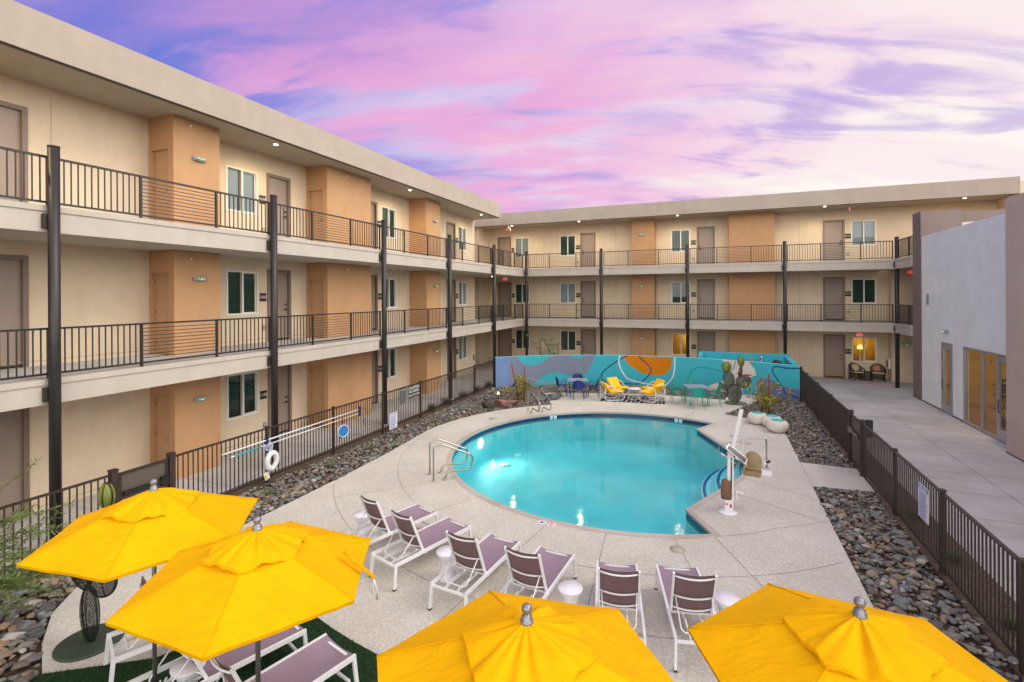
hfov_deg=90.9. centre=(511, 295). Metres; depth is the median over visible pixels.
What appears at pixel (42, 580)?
landscape rock
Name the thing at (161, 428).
closet door
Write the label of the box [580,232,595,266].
door
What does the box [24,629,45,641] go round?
landscape rock
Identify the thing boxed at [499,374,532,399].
shrub
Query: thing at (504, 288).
door
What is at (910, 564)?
landscape rock
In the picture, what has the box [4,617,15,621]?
landscape rock
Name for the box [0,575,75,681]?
gravel rocks
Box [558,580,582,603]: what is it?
side table
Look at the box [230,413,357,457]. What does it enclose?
pool pole
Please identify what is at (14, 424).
door
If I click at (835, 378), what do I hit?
doormat
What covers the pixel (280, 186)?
door
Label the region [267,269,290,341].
door
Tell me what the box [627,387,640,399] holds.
wire table
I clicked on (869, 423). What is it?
gate latch
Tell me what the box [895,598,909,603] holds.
landscape rock
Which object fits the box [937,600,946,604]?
landscape rock
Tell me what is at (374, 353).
door
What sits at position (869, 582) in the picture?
landscape rock
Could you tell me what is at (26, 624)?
landscape rock
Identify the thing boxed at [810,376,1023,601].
walkway
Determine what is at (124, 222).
apartment building
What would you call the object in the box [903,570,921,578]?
landscape rock
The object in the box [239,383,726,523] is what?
gravel rocks
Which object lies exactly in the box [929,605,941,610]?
landscape rock
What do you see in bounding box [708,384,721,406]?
patio chair
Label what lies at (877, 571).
landscape rock
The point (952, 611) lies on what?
landscape rock
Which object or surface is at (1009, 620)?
grass tuft
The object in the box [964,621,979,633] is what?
landscape rock
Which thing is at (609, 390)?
loop lounge chair
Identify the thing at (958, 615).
landscape rock
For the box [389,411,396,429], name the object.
pool rules sign
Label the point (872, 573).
landscape rock
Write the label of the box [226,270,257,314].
window
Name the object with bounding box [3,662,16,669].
landscape rock
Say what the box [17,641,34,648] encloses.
landscape rock
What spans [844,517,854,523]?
landscape rock
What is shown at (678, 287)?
window
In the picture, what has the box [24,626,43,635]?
landscape rock
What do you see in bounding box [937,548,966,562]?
grass tuft
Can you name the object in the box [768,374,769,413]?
tree stake
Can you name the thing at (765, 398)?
shrub
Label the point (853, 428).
pool gate
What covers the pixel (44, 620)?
landscape rock
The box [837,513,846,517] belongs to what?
landscape rock
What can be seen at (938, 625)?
landscape rock
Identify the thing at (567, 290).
window
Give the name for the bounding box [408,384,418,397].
warning sign
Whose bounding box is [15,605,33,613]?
landscape rock
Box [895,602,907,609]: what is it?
landscape rock
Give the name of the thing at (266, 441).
pool pole
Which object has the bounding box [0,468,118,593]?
pool fence
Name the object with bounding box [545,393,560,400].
boulder
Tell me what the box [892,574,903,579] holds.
landscape rock
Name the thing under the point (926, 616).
landscape rock
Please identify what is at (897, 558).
gravel rocks
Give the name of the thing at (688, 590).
sun lounger
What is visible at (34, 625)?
landscape rock
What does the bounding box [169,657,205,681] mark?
side table
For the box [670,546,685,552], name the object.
deck cover
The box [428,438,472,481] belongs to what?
pool ladder rails
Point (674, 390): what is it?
patio chair
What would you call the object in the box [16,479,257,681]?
patio umbrella
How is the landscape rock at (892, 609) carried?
on the gravel rocks at (897, 558)
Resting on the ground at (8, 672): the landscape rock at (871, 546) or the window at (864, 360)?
the landscape rock at (871, 546)
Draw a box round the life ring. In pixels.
[264,450,278,470]
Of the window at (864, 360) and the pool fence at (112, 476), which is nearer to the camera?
the pool fence at (112, 476)
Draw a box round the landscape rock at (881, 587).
[878,584,887,590]
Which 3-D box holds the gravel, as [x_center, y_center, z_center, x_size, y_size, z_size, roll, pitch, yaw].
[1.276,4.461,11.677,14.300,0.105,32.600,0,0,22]
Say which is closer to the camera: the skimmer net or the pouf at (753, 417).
the skimmer net
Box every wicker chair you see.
[848,362,864,379]
[870,363,885,382]
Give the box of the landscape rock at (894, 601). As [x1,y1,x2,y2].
[892,597,909,605]
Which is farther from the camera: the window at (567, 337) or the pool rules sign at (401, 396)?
the window at (567, 337)
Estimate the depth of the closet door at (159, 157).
12.32 m
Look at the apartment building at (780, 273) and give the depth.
27.32 m
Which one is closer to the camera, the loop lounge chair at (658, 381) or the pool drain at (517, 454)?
the pool drain at (517, 454)
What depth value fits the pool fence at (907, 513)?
7.56 m
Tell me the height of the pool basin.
1.054 m
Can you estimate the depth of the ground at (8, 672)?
8.25 m
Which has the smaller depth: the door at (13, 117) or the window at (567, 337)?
the door at (13, 117)
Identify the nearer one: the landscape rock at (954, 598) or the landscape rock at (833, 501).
the landscape rock at (954, 598)
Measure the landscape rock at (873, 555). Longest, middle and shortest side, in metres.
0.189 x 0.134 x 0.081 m
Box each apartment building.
[0,0,523,539]
[475,176,1023,387]
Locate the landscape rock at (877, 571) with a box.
[869,567,879,575]
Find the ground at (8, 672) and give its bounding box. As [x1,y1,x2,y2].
[0,386,1013,681]
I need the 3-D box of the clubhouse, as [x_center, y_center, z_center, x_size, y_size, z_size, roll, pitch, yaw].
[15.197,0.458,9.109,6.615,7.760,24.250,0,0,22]
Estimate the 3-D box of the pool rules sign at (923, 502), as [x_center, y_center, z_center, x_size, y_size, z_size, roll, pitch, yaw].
[6.930,3.498,8.499,0.018,0.570,0.430,0,0,22]
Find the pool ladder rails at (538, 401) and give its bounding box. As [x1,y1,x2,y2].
[527,388,551,412]
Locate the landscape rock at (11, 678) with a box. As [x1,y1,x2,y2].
[6,674,19,680]
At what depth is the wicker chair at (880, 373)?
25.17 m
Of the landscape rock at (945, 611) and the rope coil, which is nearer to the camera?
the landscape rock at (945, 611)
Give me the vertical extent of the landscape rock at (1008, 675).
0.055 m
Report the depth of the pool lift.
10.15 m
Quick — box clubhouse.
[912,193,1023,461]
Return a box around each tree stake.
[511,364,518,400]
[524,367,524,401]
[760,377,762,411]
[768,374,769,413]
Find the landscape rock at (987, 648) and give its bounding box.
[981,646,993,650]
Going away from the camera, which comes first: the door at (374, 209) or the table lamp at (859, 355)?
the door at (374, 209)
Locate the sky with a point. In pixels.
(517, 105)
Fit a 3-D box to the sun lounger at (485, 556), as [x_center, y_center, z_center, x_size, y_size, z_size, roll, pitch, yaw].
[-0.500,3.917,7.664,0.630,0.971,1.708,0,0,28]
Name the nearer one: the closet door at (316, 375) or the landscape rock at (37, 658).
the landscape rock at (37, 658)
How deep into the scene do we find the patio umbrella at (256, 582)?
4.00 m
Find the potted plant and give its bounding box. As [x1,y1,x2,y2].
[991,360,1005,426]
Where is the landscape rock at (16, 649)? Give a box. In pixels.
[11,647,22,652]
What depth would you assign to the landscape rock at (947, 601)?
7.18 m
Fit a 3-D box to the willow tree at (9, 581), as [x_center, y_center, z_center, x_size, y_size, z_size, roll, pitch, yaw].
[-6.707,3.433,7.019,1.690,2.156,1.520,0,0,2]
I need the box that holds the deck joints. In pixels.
[333,396,841,639]
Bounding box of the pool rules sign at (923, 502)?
[918,481,928,524]
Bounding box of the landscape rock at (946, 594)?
[938,590,952,598]
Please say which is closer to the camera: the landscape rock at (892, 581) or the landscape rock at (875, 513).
the landscape rock at (892, 581)
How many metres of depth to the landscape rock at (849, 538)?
8.94 m
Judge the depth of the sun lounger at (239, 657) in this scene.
5.64 m
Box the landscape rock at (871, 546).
[862,543,874,548]
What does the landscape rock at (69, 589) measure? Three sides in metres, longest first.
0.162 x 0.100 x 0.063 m
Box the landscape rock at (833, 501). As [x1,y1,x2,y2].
[828,499,838,504]
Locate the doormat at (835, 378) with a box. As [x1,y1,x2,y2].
[826,377,845,378]
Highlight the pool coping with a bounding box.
[446,411,747,537]
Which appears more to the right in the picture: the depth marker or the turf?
the depth marker
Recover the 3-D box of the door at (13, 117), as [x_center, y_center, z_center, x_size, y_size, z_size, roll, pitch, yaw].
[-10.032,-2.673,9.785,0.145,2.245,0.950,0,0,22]
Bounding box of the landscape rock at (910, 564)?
[903,562,914,567]
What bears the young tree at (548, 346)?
on the gravel
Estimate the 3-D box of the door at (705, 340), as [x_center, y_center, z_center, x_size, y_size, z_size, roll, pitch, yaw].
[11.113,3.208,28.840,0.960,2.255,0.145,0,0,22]
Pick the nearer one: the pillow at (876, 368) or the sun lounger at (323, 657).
the sun lounger at (323, 657)
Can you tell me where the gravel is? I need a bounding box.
[0,384,1015,656]
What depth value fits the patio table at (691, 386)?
20.08 m
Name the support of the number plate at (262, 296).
attached to the apartment building at (124, 222)
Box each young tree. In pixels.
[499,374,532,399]
[525,330,561,354]
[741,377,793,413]
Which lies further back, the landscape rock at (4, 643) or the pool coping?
the pool coping
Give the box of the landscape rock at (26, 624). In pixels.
[18,620,35,629]
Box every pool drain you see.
[501,463,510,466]
[513,453,521,456]
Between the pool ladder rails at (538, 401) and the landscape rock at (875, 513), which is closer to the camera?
the landscape rock at (875, 513)
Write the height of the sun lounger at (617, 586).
0.971 m
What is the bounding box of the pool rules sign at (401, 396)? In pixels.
[399,388,405,403]
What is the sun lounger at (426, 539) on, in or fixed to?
on the pool deck at (389, 618)
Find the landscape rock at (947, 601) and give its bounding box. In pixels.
[944,599,951,604]
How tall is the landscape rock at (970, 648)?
0.065 m
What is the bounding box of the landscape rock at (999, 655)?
[995,652,1003,658]
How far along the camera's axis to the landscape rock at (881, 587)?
7.53 m
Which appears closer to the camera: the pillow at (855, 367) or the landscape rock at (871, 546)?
the landscape rock at (871, 546)
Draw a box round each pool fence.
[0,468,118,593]
[166,359,494,495]
[801,368,853,462]
[859,419,1023,681]
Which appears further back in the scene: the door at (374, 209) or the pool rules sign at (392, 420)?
the door at (374, 209)
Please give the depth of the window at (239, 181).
14.85 m
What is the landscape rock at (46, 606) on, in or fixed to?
on the ground at (8, 672)
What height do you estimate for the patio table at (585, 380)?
0.726 m
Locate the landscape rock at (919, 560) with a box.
[916,558,927,563]
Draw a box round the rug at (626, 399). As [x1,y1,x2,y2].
[600,394,664,403]
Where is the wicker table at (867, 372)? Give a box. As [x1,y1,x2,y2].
[861,371,870,380]
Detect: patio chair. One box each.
[555,376,566,395]
[572,373,582,393]
[572,380,584,397]
[587,378,599,397]
[670,382,684,403]
[684,379,697,401]
[691,388,705,408]
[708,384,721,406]
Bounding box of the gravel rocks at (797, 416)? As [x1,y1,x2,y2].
[725,396,854,467]
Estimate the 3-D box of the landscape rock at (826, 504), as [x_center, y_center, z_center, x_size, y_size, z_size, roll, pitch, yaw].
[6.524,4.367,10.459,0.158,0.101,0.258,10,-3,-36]
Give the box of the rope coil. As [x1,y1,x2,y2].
[264,442,272,450]
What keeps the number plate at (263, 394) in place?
attached to the apartment building at (124, 222)
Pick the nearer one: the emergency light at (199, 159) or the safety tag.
the safety tag
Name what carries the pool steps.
on the pool basin
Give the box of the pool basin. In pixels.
[452,414,743,533]
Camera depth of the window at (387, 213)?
21.65 m
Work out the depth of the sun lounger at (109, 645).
5.84 m
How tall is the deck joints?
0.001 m
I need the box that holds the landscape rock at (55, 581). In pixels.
[51,578,58,584]
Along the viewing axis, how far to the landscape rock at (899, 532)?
9.21 m
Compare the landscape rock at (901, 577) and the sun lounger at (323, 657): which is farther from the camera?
the landscape rock at (901, 577)
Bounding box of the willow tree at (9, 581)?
[0,457,76,617]
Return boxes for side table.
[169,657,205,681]
[353,510,369,537]
[436,545,455,583]
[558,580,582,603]
[715,590,739,611]
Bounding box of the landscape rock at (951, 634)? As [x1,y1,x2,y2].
[946,630,961,638]
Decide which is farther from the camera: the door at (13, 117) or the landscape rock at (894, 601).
the door at (13, 117)
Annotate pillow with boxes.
[852,364,859,370]
[872,365,880,371]
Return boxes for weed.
[261,486,276,495]
[324,460,335,466]
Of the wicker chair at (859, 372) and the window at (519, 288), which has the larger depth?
the window at (519, 288)
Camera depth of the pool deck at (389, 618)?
8.93 m
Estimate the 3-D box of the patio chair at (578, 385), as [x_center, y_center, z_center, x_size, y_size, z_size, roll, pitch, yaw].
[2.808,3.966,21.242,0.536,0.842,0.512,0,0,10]
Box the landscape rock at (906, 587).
[899,584,909,591]
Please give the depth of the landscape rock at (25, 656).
6.13 m
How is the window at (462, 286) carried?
in the apartment building at (124, 222)
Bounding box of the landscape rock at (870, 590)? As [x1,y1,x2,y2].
[866,588,875,596]
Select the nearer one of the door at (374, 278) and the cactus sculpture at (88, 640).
the cactus sculpture at (88, 640)
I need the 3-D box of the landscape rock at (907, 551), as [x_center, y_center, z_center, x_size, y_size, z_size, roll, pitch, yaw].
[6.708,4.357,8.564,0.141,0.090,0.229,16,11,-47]
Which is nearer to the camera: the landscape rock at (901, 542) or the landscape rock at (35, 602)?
the landscape rock at (35, 602)
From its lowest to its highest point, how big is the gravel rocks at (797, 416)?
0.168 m
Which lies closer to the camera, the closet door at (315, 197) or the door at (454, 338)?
the closet door at (315, 197)
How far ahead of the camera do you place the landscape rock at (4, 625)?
6.72 m
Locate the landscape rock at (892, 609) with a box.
[888,607,896,611]
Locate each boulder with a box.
[481,399,493,409]
[495,399,518,407]
[536,396,545,401]
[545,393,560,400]
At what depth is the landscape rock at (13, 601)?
7.26 m
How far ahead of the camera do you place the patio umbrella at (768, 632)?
3.20 m
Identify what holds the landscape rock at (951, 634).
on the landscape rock
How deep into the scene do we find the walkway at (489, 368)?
13.77 m
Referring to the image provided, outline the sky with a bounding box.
[13,0,1023,212]
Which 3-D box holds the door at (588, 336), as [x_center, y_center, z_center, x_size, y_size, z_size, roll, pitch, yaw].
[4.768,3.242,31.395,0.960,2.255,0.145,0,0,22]
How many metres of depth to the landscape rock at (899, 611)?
6.87 m
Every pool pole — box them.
[221,409,357,455]
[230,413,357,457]
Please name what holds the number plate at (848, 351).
attached to the apartment building at (780, 273)
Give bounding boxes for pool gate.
[119,458,169,501]
[848,413,858,468]
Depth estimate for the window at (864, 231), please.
26.04 m
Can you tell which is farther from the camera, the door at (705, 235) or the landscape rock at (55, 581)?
the door at (705, 235)
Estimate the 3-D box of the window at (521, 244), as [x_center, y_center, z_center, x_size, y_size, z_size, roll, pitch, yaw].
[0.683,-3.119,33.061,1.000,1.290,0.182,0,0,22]
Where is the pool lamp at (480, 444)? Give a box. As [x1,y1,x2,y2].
[478,439,482,447]
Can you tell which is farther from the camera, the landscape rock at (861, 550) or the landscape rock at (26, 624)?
the landscape rock at (861, 550)
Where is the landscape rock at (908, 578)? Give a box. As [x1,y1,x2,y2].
[906,576,916,585]
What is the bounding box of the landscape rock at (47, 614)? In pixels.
[36,611,52,619]
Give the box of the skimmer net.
[338,417,348,437]
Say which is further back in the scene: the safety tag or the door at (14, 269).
the safety tag
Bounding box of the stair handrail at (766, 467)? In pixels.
[718,437,768,475]
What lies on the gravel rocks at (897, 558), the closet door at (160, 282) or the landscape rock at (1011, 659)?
the landscape rock at (1011, 659)
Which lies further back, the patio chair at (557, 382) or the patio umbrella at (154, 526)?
the patio chair at (557, 382)
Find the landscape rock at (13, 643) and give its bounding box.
[7,640,17,646]
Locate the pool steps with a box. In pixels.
[701,463,742,499]
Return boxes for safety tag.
[263,471,269,480]
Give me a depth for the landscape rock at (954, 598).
7.26 m
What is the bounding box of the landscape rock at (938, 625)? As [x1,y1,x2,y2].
[930,620,943,629]
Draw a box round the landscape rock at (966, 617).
[962,614,971,619]
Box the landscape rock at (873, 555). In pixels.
[868,553,878,557]
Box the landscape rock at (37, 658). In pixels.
[28,652,43,662]
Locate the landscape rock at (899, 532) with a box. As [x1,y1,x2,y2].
[891,530,903,534]
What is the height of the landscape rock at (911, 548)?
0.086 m
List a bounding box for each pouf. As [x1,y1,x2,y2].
[747,411,765,424]
[761,414,781,425]
[766,418,788,432]
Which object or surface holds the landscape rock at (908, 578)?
on the gravel rocks at (897, 558)
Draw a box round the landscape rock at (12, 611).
[5,609,15,614]
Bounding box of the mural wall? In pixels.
[494,355,801,401]
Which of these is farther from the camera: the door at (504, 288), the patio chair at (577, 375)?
the door at (504, 288)
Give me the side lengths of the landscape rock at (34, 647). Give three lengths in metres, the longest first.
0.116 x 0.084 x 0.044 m
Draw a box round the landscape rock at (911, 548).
[905,545,915,550]
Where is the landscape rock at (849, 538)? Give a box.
[845,535,854,540]
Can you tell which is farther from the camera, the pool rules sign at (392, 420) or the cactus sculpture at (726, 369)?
the cactus sculpture at (726, 369)
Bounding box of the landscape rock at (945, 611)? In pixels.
[941,607,949,614]
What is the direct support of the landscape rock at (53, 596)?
on the gravel rocks at (27, 677)
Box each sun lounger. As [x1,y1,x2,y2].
[103,574,159,681]
[127,625,307,681]
[210,633,358,681]
[345,494,438,543]
[369,508,471,591]
[428,530,521,610]
[500,546,576,598]
[595,560,646,645]
[654,564,717,672]
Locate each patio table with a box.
[567,378,587,397]
[683,384,709,405]
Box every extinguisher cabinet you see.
[471,352,474,361]
[886,358,890,368]
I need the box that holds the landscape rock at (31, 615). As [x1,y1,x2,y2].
[26,612,34,617]
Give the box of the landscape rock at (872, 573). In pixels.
[866,570,876,576]
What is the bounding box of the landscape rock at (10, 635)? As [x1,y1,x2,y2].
[0,632,24,640]
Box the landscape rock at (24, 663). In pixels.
[11,660,30,670]
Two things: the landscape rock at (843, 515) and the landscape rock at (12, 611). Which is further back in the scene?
the landscape rock at (843, 515)
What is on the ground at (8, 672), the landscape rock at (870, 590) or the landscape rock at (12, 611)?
the landscape rock at (870, 590)
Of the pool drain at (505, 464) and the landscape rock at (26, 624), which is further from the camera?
the pool drain at (505, 464)
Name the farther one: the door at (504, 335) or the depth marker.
the door at (504, 335)
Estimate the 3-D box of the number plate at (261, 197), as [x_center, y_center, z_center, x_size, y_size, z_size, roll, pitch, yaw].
[-7.668,-2.939,15.504,0.018,0.250,0.250,0,0,22]
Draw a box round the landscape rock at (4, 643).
[0,640,9,646]
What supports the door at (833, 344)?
in the apartment building at (780, 273)
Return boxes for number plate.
[259,195,265,203]
[260,293,265,300]
[260,390,266,399]
[845,291,850,295]
[845,349,851,353]
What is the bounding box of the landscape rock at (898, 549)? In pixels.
[892,546,903,553]
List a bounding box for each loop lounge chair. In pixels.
[600,381,624,400]
[606,377,629,396]
[638,384,664,402]
[641,378,665,397]
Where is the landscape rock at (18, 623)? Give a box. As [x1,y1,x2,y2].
[14,619,24,628]
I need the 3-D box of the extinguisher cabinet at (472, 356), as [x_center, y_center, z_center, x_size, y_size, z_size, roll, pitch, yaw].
[-2.232,3.537,28.773,0.126,0.550,0.260,0,0,22]
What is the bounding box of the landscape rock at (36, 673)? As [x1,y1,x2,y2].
[20,670,37,677]
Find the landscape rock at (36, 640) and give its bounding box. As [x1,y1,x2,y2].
[24,637,39,647]
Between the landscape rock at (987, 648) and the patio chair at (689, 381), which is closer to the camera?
the landscape rock at (987, 648)
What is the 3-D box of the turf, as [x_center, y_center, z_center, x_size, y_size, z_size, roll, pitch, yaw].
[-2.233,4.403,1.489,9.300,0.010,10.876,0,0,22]
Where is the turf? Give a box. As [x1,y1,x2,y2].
[33,617,377,681]
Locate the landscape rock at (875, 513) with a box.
[868,510,880,516]
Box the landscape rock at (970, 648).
[961,643,979,653]
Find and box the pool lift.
[718,409,771,515]
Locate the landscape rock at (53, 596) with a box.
[48,592,56,598]
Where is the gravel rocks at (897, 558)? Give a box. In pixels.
[814,486,1023,681]
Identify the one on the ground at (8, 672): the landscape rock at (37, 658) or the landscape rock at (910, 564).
the landscape rock at (37, 658)
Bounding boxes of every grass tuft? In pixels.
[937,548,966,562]
[988,609,1015,630]
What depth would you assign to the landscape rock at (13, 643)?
6.36 m
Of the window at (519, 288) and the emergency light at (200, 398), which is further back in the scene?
the window at (519, 288)
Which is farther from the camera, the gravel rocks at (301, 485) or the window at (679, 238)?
the window at (679, 238)
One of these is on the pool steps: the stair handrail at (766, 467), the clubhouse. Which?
the stair handrail at (766, 467)
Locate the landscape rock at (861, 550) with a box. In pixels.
[856,548,866,553]
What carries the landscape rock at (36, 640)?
on the ground at (8, 672)
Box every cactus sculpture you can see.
[52,482,124,662]
[718,356,751,405]
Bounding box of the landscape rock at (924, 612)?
[920,609,930,615]
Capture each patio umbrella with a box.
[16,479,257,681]
[105,516,377,681]
[376,590,673,681]
[688,583,1008,681]
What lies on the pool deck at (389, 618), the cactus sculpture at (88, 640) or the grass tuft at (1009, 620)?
the cactus sculpture at (88, 640)
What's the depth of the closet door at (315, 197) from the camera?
17.07 m
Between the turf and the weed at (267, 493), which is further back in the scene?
the weed at (267, 493)
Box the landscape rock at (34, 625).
[25,623,42,630]
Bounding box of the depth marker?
[537,520,555,526]
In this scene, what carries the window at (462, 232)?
in the apartment building at (124, 222)
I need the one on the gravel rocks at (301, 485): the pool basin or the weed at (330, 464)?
the weed at (330, 464)
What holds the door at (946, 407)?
in the clubhouse
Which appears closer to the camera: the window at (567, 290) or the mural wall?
the mural wall
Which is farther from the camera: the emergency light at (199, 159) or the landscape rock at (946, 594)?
the emergency light at (199, 159)
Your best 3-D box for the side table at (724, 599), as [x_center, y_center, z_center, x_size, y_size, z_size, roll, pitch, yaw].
[2.804,4.165,6.588,0.339,0.440,0.339,0,0,22]
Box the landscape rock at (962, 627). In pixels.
[959,625,966,629]
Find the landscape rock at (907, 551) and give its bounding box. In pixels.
[899,547,912,555]
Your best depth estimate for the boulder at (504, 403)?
19.90 m
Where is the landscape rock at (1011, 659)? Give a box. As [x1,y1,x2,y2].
[1007,656,1017,663]
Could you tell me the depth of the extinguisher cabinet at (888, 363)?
25.22 m
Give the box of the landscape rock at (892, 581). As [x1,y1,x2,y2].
[888,578,896,585]
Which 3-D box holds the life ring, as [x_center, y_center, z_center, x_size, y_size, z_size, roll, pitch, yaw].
[-5.678,3.911,11.922,0.148,0.494,0.394,0,0,22]
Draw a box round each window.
[226,165,257,214]
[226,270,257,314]
[227,370,258,420]
[381,206,396,238]
[387,278,396,307]
[387,347,396,378]
[458,226,466,250]
[458,281,467,304]
[458,335,467,360]
[515,237,528,257]
[515,283,528,302]
[515,329,529,348]
[560,235,575,255]
[560,283,575,302]
[560,330,575,350]
[671,229,689,251]
[671,281,690,302]
[672,333,690,354]
[851,220,876,245]
[851,278,876,303]
[852,337,876,361]
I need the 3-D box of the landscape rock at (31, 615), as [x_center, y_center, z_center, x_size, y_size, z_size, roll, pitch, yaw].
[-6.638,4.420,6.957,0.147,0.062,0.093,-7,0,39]
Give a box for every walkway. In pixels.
[0,361,492,578]
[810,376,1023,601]
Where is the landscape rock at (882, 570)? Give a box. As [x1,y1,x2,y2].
[873,566,886,572]
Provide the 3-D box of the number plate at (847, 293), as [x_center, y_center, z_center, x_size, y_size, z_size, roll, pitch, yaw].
[17.474,-0.074,26.209,0.270,0.250,0.018,0,0,22]
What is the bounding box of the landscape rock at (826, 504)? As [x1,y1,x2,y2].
[820,503,833,508]
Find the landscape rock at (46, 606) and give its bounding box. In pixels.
[37,602,55,614]
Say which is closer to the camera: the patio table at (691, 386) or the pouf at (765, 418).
the pouf at (765, 418)
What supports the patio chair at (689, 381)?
on the pool deck at (389, 618)
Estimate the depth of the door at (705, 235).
28.83 m
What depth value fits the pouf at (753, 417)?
16.95 m
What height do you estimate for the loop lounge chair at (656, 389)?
0.727 m
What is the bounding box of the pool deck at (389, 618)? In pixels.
[42,393,874,681]
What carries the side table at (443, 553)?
on the pool deck at (389, 618)
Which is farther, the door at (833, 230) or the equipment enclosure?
the door at (833, 230)
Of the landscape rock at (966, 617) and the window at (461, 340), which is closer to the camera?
the landscape rock at (966, 617)
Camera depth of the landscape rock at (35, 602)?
7.23 m
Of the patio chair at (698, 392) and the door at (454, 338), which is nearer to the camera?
the patio chair at (698, 392)
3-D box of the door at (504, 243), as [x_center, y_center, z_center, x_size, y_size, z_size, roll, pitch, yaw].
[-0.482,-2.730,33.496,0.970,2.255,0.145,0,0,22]
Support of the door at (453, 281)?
in the apartment building at (124, 222)
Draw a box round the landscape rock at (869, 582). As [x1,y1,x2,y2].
[865,579,873,585]
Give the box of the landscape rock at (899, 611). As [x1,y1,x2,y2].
[896,609,908,615]
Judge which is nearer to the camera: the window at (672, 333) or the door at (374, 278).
the door at (374, 278)
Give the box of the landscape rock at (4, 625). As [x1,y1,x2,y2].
[0,622,10,630]
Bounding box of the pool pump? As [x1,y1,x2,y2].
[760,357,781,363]
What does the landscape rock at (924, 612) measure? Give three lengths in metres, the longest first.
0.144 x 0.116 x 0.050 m
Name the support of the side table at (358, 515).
on the pool deck at (389, 618)
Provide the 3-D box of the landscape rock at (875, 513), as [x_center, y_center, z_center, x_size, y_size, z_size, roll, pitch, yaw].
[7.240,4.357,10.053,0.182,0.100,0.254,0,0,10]
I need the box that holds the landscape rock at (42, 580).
[39,577,53,582]
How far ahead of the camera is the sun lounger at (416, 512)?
8.76 m
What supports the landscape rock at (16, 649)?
on the landscape rock
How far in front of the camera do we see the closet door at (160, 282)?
12.32 m
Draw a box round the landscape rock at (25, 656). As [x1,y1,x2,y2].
[18,652,32,660]
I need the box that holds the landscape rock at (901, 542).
[896,540,906,545]
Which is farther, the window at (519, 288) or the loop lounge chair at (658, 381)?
the window at (519, 288)
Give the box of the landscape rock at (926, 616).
[920,613,931,619]
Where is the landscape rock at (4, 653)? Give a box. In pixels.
[0,649,13,657]
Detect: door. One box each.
[0,100,27,202]
[0,254,28,368]
[0,408,29,522]
[150,146,169,221]
[150,271,170,354]
[151,394,171,462]
[266,173,290,237]
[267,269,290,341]
[267,364,291,437]
[307,188,324,241]
[308,278,324,337]
[308,366,325,427]
[371,201,377,248]
[371,275,377,329]
[372,350,378,403]
[446,221,455,259]
[447,279,455,321]
[447,337,455,379]
[498,237,510,266]
[498,282,511,315]
[498,328,511,356]
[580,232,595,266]
[580,281,595,316]
[581,329,595,354]
[697,226,714,263]
[697,279,714,318]
[697,331,714,357]
[823,219,844,260]
[823,277,844,319]
[823,334,845,377]
[942,344,951,413]
[997,356,1005,440]
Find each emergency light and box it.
[192,155,205,162]
[193,276,206,281]
[193,395,207,401]
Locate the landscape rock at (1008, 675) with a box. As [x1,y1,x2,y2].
[1004,672,1012,678]
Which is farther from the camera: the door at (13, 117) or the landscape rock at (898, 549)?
the door at (13, 117)
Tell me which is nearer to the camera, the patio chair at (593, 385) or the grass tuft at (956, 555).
the grass tuft at (956, 555)
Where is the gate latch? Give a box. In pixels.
[866,419,872,429]
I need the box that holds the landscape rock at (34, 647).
[30,644,37,650]
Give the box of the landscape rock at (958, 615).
[954,614,967,621]
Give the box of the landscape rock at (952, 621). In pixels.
[946,616,956,623]
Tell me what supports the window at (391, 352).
in the apartment building at (124, 222)
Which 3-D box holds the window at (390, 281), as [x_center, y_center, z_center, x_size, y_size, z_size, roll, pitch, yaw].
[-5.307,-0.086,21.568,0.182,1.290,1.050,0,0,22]
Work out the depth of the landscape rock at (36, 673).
5.91 m
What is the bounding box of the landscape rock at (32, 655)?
[17,652,37,662]
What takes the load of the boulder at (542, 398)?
on the ground at (8, 672)
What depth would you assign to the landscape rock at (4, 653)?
6.21 m
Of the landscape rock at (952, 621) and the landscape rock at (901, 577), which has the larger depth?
the landscape rock at (901, 577)
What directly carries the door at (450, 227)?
in the apartment building at (124, 222)
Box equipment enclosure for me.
[698,351,796,364]
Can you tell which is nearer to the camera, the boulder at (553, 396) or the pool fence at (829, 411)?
the pool fence at (829, 411)
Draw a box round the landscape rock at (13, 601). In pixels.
[0,598,16,607]
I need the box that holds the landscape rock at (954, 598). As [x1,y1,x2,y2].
[950,596,957,601]
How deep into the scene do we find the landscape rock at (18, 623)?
6.78 m
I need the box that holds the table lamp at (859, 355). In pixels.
[857,345,862,360]
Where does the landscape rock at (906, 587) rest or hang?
on the gravel rocks at (897, 558)
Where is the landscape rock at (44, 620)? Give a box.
[38,618,46,623]
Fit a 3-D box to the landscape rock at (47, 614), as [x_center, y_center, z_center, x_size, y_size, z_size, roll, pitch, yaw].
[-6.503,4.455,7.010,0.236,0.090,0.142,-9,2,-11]
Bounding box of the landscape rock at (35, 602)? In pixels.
[24,599,41,605]
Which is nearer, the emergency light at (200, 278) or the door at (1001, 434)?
the emergency light at (200, 278)
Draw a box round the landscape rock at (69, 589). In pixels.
[65,587,74,593]
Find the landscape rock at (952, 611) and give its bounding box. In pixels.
[948,609,958,614]
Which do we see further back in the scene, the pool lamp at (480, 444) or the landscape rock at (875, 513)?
the pool lamp at (480, 444)
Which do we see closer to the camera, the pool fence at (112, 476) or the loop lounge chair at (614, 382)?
the pool fence at (112, 476)

